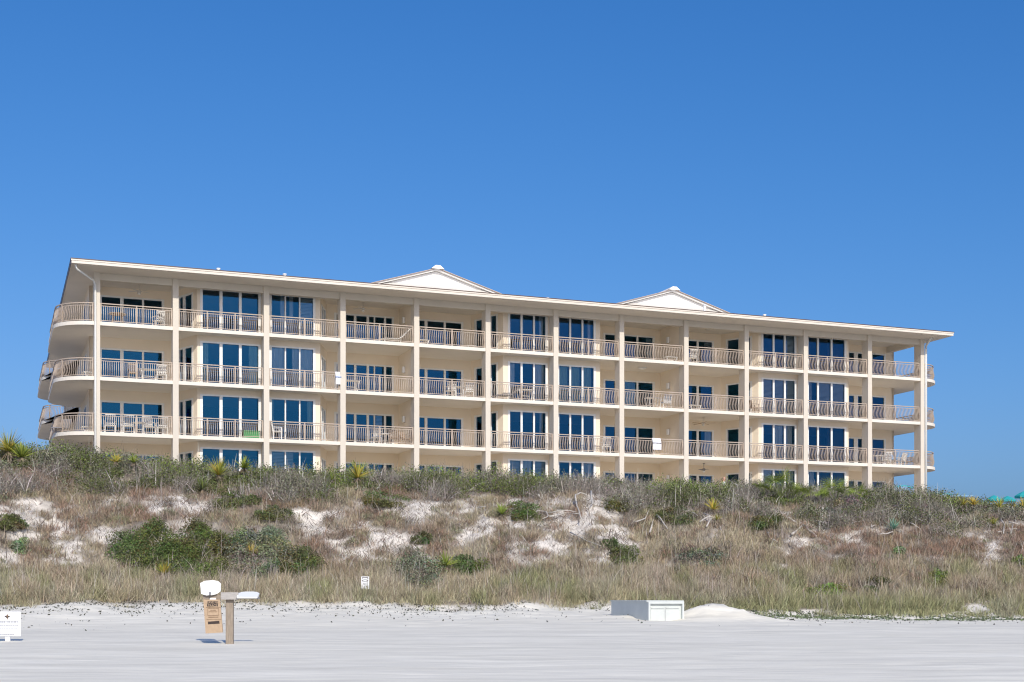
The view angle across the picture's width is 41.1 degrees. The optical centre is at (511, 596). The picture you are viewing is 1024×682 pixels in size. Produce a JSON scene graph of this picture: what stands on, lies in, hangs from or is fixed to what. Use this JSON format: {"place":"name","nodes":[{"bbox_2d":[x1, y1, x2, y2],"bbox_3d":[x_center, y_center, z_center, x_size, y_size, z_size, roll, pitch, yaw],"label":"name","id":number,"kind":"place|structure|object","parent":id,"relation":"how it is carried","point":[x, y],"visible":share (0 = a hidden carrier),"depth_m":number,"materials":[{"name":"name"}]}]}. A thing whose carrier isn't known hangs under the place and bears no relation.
{"place":"outdoors","nodes":[
{"label":"outdoors","id":0,"kind":"place"},
{"bbox_2d":[242,430,259,437],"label":"storage bin","id":1,"kind":"object","parent":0,"point":[250,433],"visible":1,"depth_m":81.46,"materials":[{"name":"green plastic"}]},
{"bbox_2d":[0,460,1023,681],"bbox_3d":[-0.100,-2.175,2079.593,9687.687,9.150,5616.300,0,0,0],"label":"ground","id":2,"kind":"structure","parent":0,"point":[695,644],"depth_m":33.97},
{"bbox_2d":[0,612,20,640],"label":"beach sign","id":3,"kind":"object","parent":2,"relation":"on","point":[10,624],"visible":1,"depth_m":32.95,"materials":[{"name":"white"}]},
{"bbox_2d":[0,429,29,460],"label":"yucca","id":4,"kind":"object","parent":2,"relation":"on","point":[5,445],"visible":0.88,"depth_m":65.28,"materials":[{"name":"green plant"}]},
{"bbox_2d":[0,511,33,540],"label":"shrub","id":5,"kind":"object","parent":2,"relation":"on","point":[15,521],"visible":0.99,"depth_m":57.46,"materials":[{"name":"green plant"}]},
{"bbox_2d":[8,530,35,556],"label":"shrub","id":6,"kind":"object","parent":2,"relation":"on","point":[15,546],"visible":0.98,"depth_m":56.43,"materials":[{"name":"green plant"}]},
{"bbox_2d":[8,441,38,462],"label":"yucca","id":7,"kind":"object","parent":2,"relation":"on","point":[21,451],"visible":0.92,"depth_m":64.60,"materials":[{"name":"green plant"}]},
{"bbox_2d":[102,516,180,571],"bbox_3d":[-15.178,-2.071,56.187,3.206,2.677,5.567,0,0,-15],"label":"shrub","id":8,"kind":"object","parent":2,"relation":"on","point":[135,543],"visible":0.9,"depth_m":56.00,"materials":[{"name":"green plant"}]},
{"bbox_2d":[152,539,200,578],"bbox_3d":[-13.557,-1.484,55.107,2.431,1.838,3.169,0,0,0],"label":"shrub","id":9,"kind":"object","parent":2,"relation":"on","point":[173,564],"visible":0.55,"depth_m":54.94,"materials":[{"name":"green plant"}]},
{"bbox_2d":[159,514,242,578],"bbox_3d":[-12.736,-2.018,56.079,4.066,3.052,7.524,0,0,0],"label":"shrub","id":10,"kind":"object","parent":2,"relation":"on","point":[193,552],"visible":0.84,"depth_m":56.41,"materials":[{"name":"green plant"}]},
{"bbox_2d":[190,476,214,498],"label":"yucca","id":11,"kind":"object","parent":2,"relation":"on","point":[201,484],"visible":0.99,"depth_m":63.51,"materials":[{"name":"green plant"}]},
{"bbox_2d":[203,456,237,483],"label":"yucca","id":12,"kind":"object","parent":2,"relation":"on","point":[218,468],"visible":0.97,"depth_m":66.24,"materials":[{"name":"green plant"}]},
{"bbox_2d":[200,580,259,643],"bbox_3d":[-6.600,0.569,31.925,1.376,1.891,0.411,0,0,0],"label":"bag dispenser post","id":13,"kind":"object","parent":2,"relation":"on","point":[210,589],"visible":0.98,"depth_m":31.89,"materials":[{"name":"brown wood"}]},
{"bbox_2d":[203,600,222,632],"bbox_3d":[-6.966,0.471,31.830,0.453,0.792,0.079,0,0,0],"label":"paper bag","id":14,"kind":"object","parent":13,"relation":"hanging from","point":[213,616],"visible":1,"depth_m":31.80,"materials":[{"name":"brown"}]},
{"bbox_2d":[209,487,264,510],"bbox_3d":[-12.733,-4.339,62.940,3.010,1.374,3.457,0,0,17],"label":"shrub","id":15,"kind":"object","parent":2,"relation":"on","point":[250,499],"visible":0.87,"depth_m":62.13,"materials":[{"name":"green plant"}]},
{"bbox_2d":[231,455,255,479],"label":"yucca","id":16,"kind":"object","parent":2,"relation":"on","point":[243,464],"visible":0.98,"depth_m":67.40,"materials":[{"name":"green plant"}]},
{"bbox_2d":[215,523,306,580],"bbox_3d":[-10.576,-1.821,56.136,3.945,2.847,6.857,0,0,0],"label":"shrub","id":17,"kind":"object","parent":2,"relation":"on","point":[245,533],"visible":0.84,"depth_m":57.09,"materials":[{"name":"green plant"}]},
{"bbox_2d":[250,500,297,524],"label":"shrub","id":18,"kind":"object","parent":2,"relation":"on","point":[273,512],"visible":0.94,"depth_m":60.80,"materials":[{"name":"green plant"}]},
{"bbox_2d":[267,542,329,578],"bbox_3d":[-8.759,-1.389,56.486,2.547,1.858,3.912,0,0,0],"label":"shrub","id":19,"kind":"object","parent":2,"relation":"on","point":[312,562],"visible":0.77,"depth_m":56.40,"materials":[{"name":"green plant"}]},
{"bbox_2d":[342,461,374,484],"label":"yucca","id":20,"kind":"object","parent":2,"relation":"on","point":[357,472],"visible":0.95,"depth_m":67.38,"materials":[{"name":"green plant"}]},
{"bbox_2d":[359,489,410,512],"bbox_3d":[-6.010,-4.375,64.055,2.630,1.508,4.388,0,0,0],"label":"shrub","id":21,"kind":"object","parent":2,"relation":"on","point":[377,500],"visible":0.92,"depth_m":63.47,"materials":[{"name":"green plant"}]},
{"bbox_2d":[385,545,451,591],"bbox_3d":[-3.937,-1.095,55.818,2.885,2.186,5.011,0,0,0],"label":"shrub","id":22,"kind":"object","parent":2,"relation":"on","point":[429,572],"visible":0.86,"depth_m":55.87,"materials":[{"name":"green plant"}]},
{"bbox_2d":[405,527,432,550],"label":"shrub","id":23,"kind":"object","parent":2,"relation":"on","point":[422,537],"visible":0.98,"depth_m":59.87,"materials":[{"name":"green plant"}]},
{"bbox_2d":[435,550,460,569],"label":"yucca","id":24,"kind":"object","parent":2,"relation":"on","point":[444,560],"visible":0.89,"depth_m":57.58,"materials":[{"name":"green plant"}]},
{"bbox_2d":[448,553,493,576],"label":"shrub","id":25,"kind":"object","parent":2,"relation":"on","point":[472,563],"visible":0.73,"depth_m":58.13,"materials":[{"name":"green plant"}]},
{"bbox_2d":[38,257,953,491],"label":"apartment building","id":26,"kind":"structure","parent":2,"relation":"on","point":[237,353],"depth_m":88.90,"materials":[{"name":"paint"}]},
{"bbox_2d":[100,400,163,433],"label":"window","id":27,"kind":"structure","parent":26,"relation":"in","point":[121,402],"depth_m":82.12,"materials":[{"name":"white plastic"}]},
{"bbox_2d":[100,347,163,379],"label":"window","id":28,"kind":"structure","parent":26,"relation":"in","point":[121,350],"depth_m":82.08,"materials":[{"name":"white plastic"}]},
{"bbox_2d":[100,295,163,325],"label":"window","id":29,"kind":"structure","parent":26,"relation":"in","point":[122,298],"depth_m":82.27,"materials":[{"name":"white plastic"}]},
{"bbox_2d":[156,364,166,379],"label":"chair","id":30,"kind":"object","parent":26,"relation":"on","point":[159,371],"visible":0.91,"depth_m":79.89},
{"bbox_2d":[179,398,192,434],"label":"window","id":31,"kind":"structure","parent":26,"relation":"in","point":[190,399],"depth_m":82.02,"materials":[{"name":"white plastic"}]},
{"bbox_2d":[179,345,192,381],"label":"window","id":32,"kind":"structure","parent":26,"relation":"in","point":[184,348],"depth_m":82.02,"materials":[{"name":"white plastic"}]},
{"bbox_2d":[179,292,192,327],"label":"window","id":33,"kind":"structure","parent":26,"relation":"in","point":[183,296],"depth_m":82.02,"materials":[{"name":"white plastic"}]},
{"bbox_2d":[200,447,260,470],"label":"window","id":34,"kind":"structure","parent":26,"relation":"in","point":[201,448],"depth_m":81.70,"materials":[{"name":"white plastic"}]},
{"bbox_2d":[200,394,260,437],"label":"window","id":35,"kind":"structure","parent":26,"relation":"in","point":[201,395],"depth_m":81.64,"materials":[{"name":"white plastic"}]},
{"bbox_2d":[200,341,260,384],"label":"window","id":36,"kind":"structure","parent":26,"relation":"in","point":[254,352],"depth_m":81.88,"materials":[{"name":"white plastic"}]},
{"bbox_2d":[200,289,260,332],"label":"window","id":37,"kind":"structure","parent":26,"relation":"in","point":[201,290],"depth_m":81.62,"materials":[{"name":"white plastic"}]},
{"bbox_2d":[269,450,315,473],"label":"window","id":38,"kind":"structure","parent":26,"relation":"in","point":[283,453],"depth_m":82.94,"materials":[{"name":"white plastic"}]},
{"bbox_2d":[269,397,315,440],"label":"window","id":39,"kind":"structure","parent":26,"relation":"in","point":[271,402],"depth_m":83.15,"materials":[{"name":"white plastic"}]},
{"bbox_2d":[269,345,315,387],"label":"window","id":40,"kind":"structure","parent":26,"relation":"in","point":[277,354],"depth_m":83.19,"materials":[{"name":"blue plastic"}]},
{"bbox_2d":[269,295,315,335],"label":"window","id":41,"kind":"structure","parent":26,"relation":"in","point":[282,299],"depth_m":83.15,"materials":[{"name":"white plastic"}]},
{"bbox_2d":[321,406,325,440],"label":"window","id":42,"kind":"structure","parent":26,"relation":"in","point":[323,412],"depth_m":84.91,"materials":[{"name":"white plastic"}]},
{"bbox_2d":[321,355,325,388],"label":"window","id":43,"kind":"structure","parent":26,"relation":"in","point":[323,361],"depth_m":84.91,"materials":[{"name":"white plastic"}]},
{"bbox_2d":[321,304,325,336],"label":"window","id":44,"kind":"structure","parent":26,"relation":"in","point":[323,311],"depth_m":84.91,"materials":[{"name":"white plastic"}]},
{"bbox_2d":[334,461,393,475],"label":"window","id":45,"kind":"structure","parent":26,"relation":"in","point":[335,462],"depth_m":87.61,"materials":[{"name":"white plastic"}]},
{"bbox_2d":[334,412,393,443],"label":"window","id":46,"kind":"structure","parent":26,"relation":"in","point":[335,413],"depth_m":87.48,"materials":[{"name":"white plastic"}]},
{"bbox_2d":[334,362,393,392],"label":"window","id":47,"kind":"structure","parent":26,"relation":"in","point":[335,363],"depth_m":87.48,"materials":[{"name":"white plastic"}]},
{"bbox_2d":[334,312,393,341],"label":"window","id":48,"kind":"structure","parent":26,"relation":"in","point":[335,314],"depth_m":87.48,"materials":[{"name":"white plastic"}]},
{"bbox_2d":[419,416,462,446],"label":"window","id":49,"kind":"structure","parent":26,"relation":"in","point":[425,417],"depth_m":89.29,"materials":[{"name":"white plastic"}]},
{"bbox_2d":[419,367,462,395],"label":"window","id":50,"kind":"structure","parent":26,"relation":"in","point":[425,369],"depth_m":89.29,"materials":[{"name":"white plastic"}]},
{"bbox_2d":[419,319,462,344],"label":"window","id":51,"kind":"structure","parent":26,"relation":"in","point":[425,320],"depth_m":89.29,"materials":[{"name":"white plastic"}]},
{"bbox_2d":[491,411,497,447],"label":"window","id":52,"kind":"structure","parent":26,"relation":"in","point":[496,412],"depth_m":88.27,"materials":[{"name":"white plastic"}]},
{"bbox_2d":[491,362,497,397],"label":"window","id":53,"kind":"structure","parent":26,"relation":"in","point":[496,363],"depth_m":88.27,"materials":[{"name":"white plastic"}]},
{"bbox_2d":[491,314,497,348],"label":"window","id":54,"kind":"structure","parent":26,"relation":"in","point":[496,315],"depth_m":88.27,"materials":[{"name":"white plastic"}]},
{"bbox_2d":[508,459,547,477],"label":"window","id":55,"kind":"structure","parent":26,"relation":"in","point":[524,463],"depth_m":88.62,"materials":[{"name":"white plastic"}]},
{"bbox_2d":[508,410,547,449],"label":"window","id":56,"kind":"structure","parent":26,"relation":"in","point":[521,412],"depth_m":88.64,"materials":[{"name":"white plastic"}]},
{"bbox_2d":[508,361,547,400],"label":"window","id":57,"kind":"structure","parent":26,"relation":"in","point":[538,368],"depth_m":88.88,"materials":[{"name":"white plastic"}]},
{"bbox_2d":[508,314,547,351],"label":"window","id":58,"kind":"structure","parent":26,"relation":"in","point":[509,315],"depth_m":88.64,"materials":[{"name":"white plastic"}]},
{"bbox_2d":[558,461,595,478],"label":"window","id":59,"kind":"structure","parent":26,"relation":"in","point":[587,467],"depth_m":90.10,"materials":[{"name":"white plastic"}]},
{"bbox_2d":[558,412,595,451],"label":"window","id":60,"kind":"structure","parent":26,"relation":"in","point":[594,415],"depth_m":89.86,"materials":[{"name":"white plastic"}]},
{"bbox_2d":[558,364,595,403],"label":"window","id":61,"kind":"structure","parent":26,"relation":"in","point":[574,373],"depth_m":89.86,"materials":[{"name":"glass"}]},
{"bbox_2d":[558,317,595,355],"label":"window","id":62,"kind":"structure","parent":26,"relation":"in","point":[594,321],"depth_m":89.86,"materials":[{"name":"white plastic"}]},
{"bbox_2d":[624,426,654,453],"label":"window","id":63,"kind":"structure","parent":26,"relation":"in","point":[653,428],"depth_m":94.29,"materials":[{"name":"white plastic"}]},
{"bbox_2d":[624,380,654,406],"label":"window","id":64,"kind":"structure","parent":26,"relation":"in","point":[627,383],"depth_m":94.29,"materials":[{"name":"white plastic"}]},
{"bbox_2d":[624,334,654,359],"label":"window","id":65,"kind":"structure","parent":26,"relation":"in","point":[652,340],"depth_m":94.70,"materials":[{"name":"white plastic"}]},
{"bbox_2d":[652,438,661,449],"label":"towel","id":66,"kind":"object","parent":26,"relation":"attached to","point":[656,443],"visible":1,"depth_m":90.73,"materials":[{"name":"white fabric"}]},
{"bbox_2d":[689,429,713,456],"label":"window","id":67,"kind":"structure","parent":26,"relation":"in","point":[709,434],"depth_m":96.38,"materials":[{"name":"white plastic"}]},
{"bbox_2d":[689,384,713,409],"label":"window","id":68,"kind":"structure","parent":26,"relation":"in","point":[697,386],"depth_m":96.12,"materials":[{"name":"white plastic"}]},
{"bbox_2d":[689,339,713,363],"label":"window","id":69,"kind":"structure","parent":26,"relation":"in","point":[711,343],"depth_m":96.36,"materials":[{"name":"white plastic"}]},
{"bbox_2d":[761,468,796,485],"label":"window","id":70,"kind":"structure","parent":26,"relation":"in","point":[764,471],"depth_m":95.17,"materials":[{"name":"white plastic"}]},
{"bbox_2d":[761,423,796,459],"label":"window","id":71,"kind":"structure","parent":26,"relation":"in","point":[787,428],"depth_m":95.40,"materials":[{"name":"glass"}]},
{"bbox_2d":[761,378,796,414],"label":"window","id":72,"kind":"structure","parent":26,"relation":"in","point":[772,381],"depth_m":95.33,"materials":[{"name":"white plastic"}]},
{"bbox_2d":[761,333,796,368],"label":"window","id":73,"kind":"structure","parent":26,"relation":"in","point":[785,337],"depth_m":95.59,"materials":[{"name":"white plastic"}]},
{"bbox_2d":[808,470,845,488],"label":"window","id":74,"kind":"structure","parent":26,"relation":"in","point":[810,472],"depth_m":96.36,"materials":[{"name":"white plastic"}]},
{"bbox_2d":[808,425,845,461],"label":"window","id":75,"kind":"structure","parent":26,"relation":"in","point":[817,427],"depth_m":96.65,"materials":[{"name":"white plastic"}]},
{"bbox_2d":[808,381,845,417],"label":"window","id":76,"kind":"structure","parent":26,"relation":"in","point":[831,385],"depth_m":96.74,"materials":[{"name":"glass"}]},
{"bbox_2d":[808,337,845,372],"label":"window","id":77,"kind":"structure","parent":26,"relation":"in","point":[817,339],"depth_m":96.71,"materials":[{"name":"white plastic"}]},
{"bbox_2d":[494,502,513,520],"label":"yucca","id":78,"kind":"object","parent":2,"relation":"on","point":[501,509],"visible":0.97,"depth_m":63.60,"materials":[{"name":"green plant"}]},
{"bbox_2d":[0,598,1022,630],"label":"beach wrack","id":79,"kind":"object","parent":2,"relation":"on","point":[95,603],"visible":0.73,"depth_m":49.22,"materials":[{"name":"brown plant"}]},
{"bbox_2d":[0,460,1023,618],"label":"dune grass","id":80,"kind":"structure","parent":2,"relation":"on","point":[34,592],"depth_m":58.27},
{"bbox_2d":[0,436,1023,538],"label":"coastal scrub","id":81,"kind":"object","parent":2,"relation":"on","point":[91,463],"visible":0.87,"depth_m":67.86,"materials":[{"name":"green plant"}]},
{"bbox_2d":[844,480,875,499],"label":"palmetto","id":82,"kind":"object","parent":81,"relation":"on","point":[861,490],"visible":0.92,"depth_m":72.82,"materials":[{"name":"green plant"}]},
{"bbox_2d":[0,475,1023,598],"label":"brush","id":83,"kind":"object","parent":2,"relation":"on","point":[376,511],"visible":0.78,"depth_m":60.98,"materials":[{"name":"brown plant"}]},
{"bbox_2d":[0,463,1023,613],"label":"seed stalks","id":84,"kind":"object","parent":2,"relation":"on","point":[575,552],"visible":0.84,"depth_m":58.87,"materials":[{"name":"beige plant"}]},
{"bbox_2d":[0,486,1023,605],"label":"twig litter","id":85,"kind":"object","parent":2,"relation":"on","point":[619,536],"visible":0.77,"depth_m":61.96,"materials":[{"name":"brown plant"}]},
{"bbox_2d":[502,500,544,524],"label":"shrub","id":86,"kind":"object","parent":2,"relation":"on","point":[522,510],"visible":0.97,"depth_m":63.73,"materials":[{"name":"green plant"}]},
{"bbox_2d":[549,490,592,519],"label":"driftwood","id":87,"kind":"object","parent":2,"relation":"on","point":[576,505],"visible":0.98,"depth_m":65.38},
{"bbox_2d":[600,528,619,551],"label":"shrub","id":88,"kind":"object","parent":2,"relation":"on","point":[611,541],"visible":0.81,"depth_m":60.91,"materials":[{"name":"green plant"}]},
{"bbox_2d":[605,495,641,519],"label":"shrub","id":89,"kind":"object","parent":2,"relation":"on","point":[617,504],"visible":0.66,"depth_m":65.48,"materials":[{"name":"green plant"}]},
{"bbox_2d":[607,543,644,570],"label":"shrub","id":90,"kind":"object","parent":2,"relation":"on","point":[616,551],"visible":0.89,"depth_m":60.01,"materials":[{"name":"green plant"}]},
{"bbox_2d":[610,600,683,620],"bbox_3d":[4.696,0.577,47.704,1.390,0.871,3.384,0,0,-18],"label":"storage box","id":91,"kind":"object","parent":2,"relation":"on","point":[659,610],"visible":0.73,"depth_m":46.33,"materials":[{"name":"paint"}]},
{"bbox_2d":[650,607,664,620],"bbox_3d":[4.923,0.617,46.097,0.533,0.491,0.062,0,0,-20],"label":"door","id":92,"kind":"structure","parent":91,"relation":"in","point":[656,613],"depth_m":46.10,"materials":[{"name":"paint"}]},
{"bbox_2d":[665,607,679,620],"bbox_3d":[5.437,0.617,46.289,0.514,0.491,0.218,0,0,-2],"label":"door","id":93,"kind":"structure","parent":91,"relation":"in","point":[671,613],"depth_m":46.29,"materials":[{"name":"paint"}]},
{"bbox_2d":[652,504,697,529],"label":"shrub","id":94,"kind":"object","parent":2,"relation":"on","point":[667,514],"visible":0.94,"depth_m":66.24,"materials":[{"name":"green plant"}]},
{"bbox_2d":[671,545,726,566],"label":"shrub","id":95,"kind":"object","parent":2,"relation":"on","point":[696,553],"visible":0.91,"depth_m":61.59,"materials":[{"name":"green plant"}]},
{"bbox_2d":[701,497,723,515],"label":"yucca","id":96,"kind":"object","parent":2,"relation":"on","point":[713,505],"visible":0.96,"depth_m":66.95,"materials":[{"name":"yellow plant"}]},
{"bbox_2d":[753,478,773,495],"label":"palmetto","id":97,"kind":"object","parent":2,"relation":"on","point":[762,486],"visible":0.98,"depth_m":71.87,"materials":[{"name":"green plant"}]},
{"bbox_2d":[744,510,789,530],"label":"shrub","id":98,"kind":"object","parent":2,"relation":"on","point":[762,521],"visible":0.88,"depth_m":66.01,"materials":[{"name":"green plant"}]},
{"bbox_2d":[761,465,800,496],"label":"palmetto","id":99,"kind":"object","parent":2,"relation":"on","point":[773,478],"visible":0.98,"depth_m":71.89,"materials":[{"name":"green plant"}]},
{"bbox_2d":[786,481,812,499],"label":"palmetto","id":100,"kind":"object","parent":2,"relation":"on","point":[803,491],"visible":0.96,"depth_m":72.13,"materials":[{"name":"green plant"}]},
{"bbox_2d":[812,488,829,500],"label":"palmetto","id":101,"kind":"object","parent":2,"relation":"on","point":[823,493],"visible":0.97,"depth_m":72.53,"materials":[{"name":"green plant"}]},
{"bbox_2d":[802,582,858,597],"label":"shrub","id":102,"kind":"object","parent":2,"relation":"on","point":[827,587],"visible":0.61,"depth_m":59.10,"materials":[{"name":"green plant"}]},
{"bbox_2d":[820,475,854,499],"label":"palmetto","id":103,"kind":"object","parent":2,"relation":"on","point":[836,487],"visible":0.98,"depth_m":72.37,"materials":[{"name":"green plant"}]},
{"bbox_2d":[823,495,862,518],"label":"shrub","id":104,"kind":"object","parent":2,"relation":"on","point":[850,504],"visible":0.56,"depth_m":70.30,"materials":[{"name":"green plant"}]},
{"bbox_2d":[858,574,892,594],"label":"shrub","id":105,"kind":"object","parent":2,"relation":"on","point":[876,580],"visible":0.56,"depth_m":60.39,"materials":[{"name":"green plant"}]},
{"bbox_2d":[746,606,1023,620],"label":"creeping vine","id":106,"kind":"object","parent":2,"relation":"on","point":[797,616],"visible":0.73,"depth_m":54.38,"materials":[{"name":"green plant"}]},
{"bbox_2d":[886,537,909,554],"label":"shrub","id":107,"kind":"object","parent":2,"relation":"on","point":[901,550],"visible":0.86,"depth_m":64.89,"materials":[{"name":"green plant"}]},
{"bbox_2d":[890,501,940,525],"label":"shrub","id":108,"kind":"object","parent":2,"relation":"on","point":[909,515],"visible":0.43,"depth_m":69.02,"materials":[{"name":"green plant"}]},
{"bbox_2d":[926,568,949,585],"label":"shrub","id":109,"kind":"object","parent":2,"relation":"on","point":[944,573],"visible":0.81,"depth_m":62.09,"materials":[{"name":"green plant"}]},
{"bbox_2d":[0,0,1023,506],"label":"sky","id":110,"kind":"structure","parent":0,"point":[846,161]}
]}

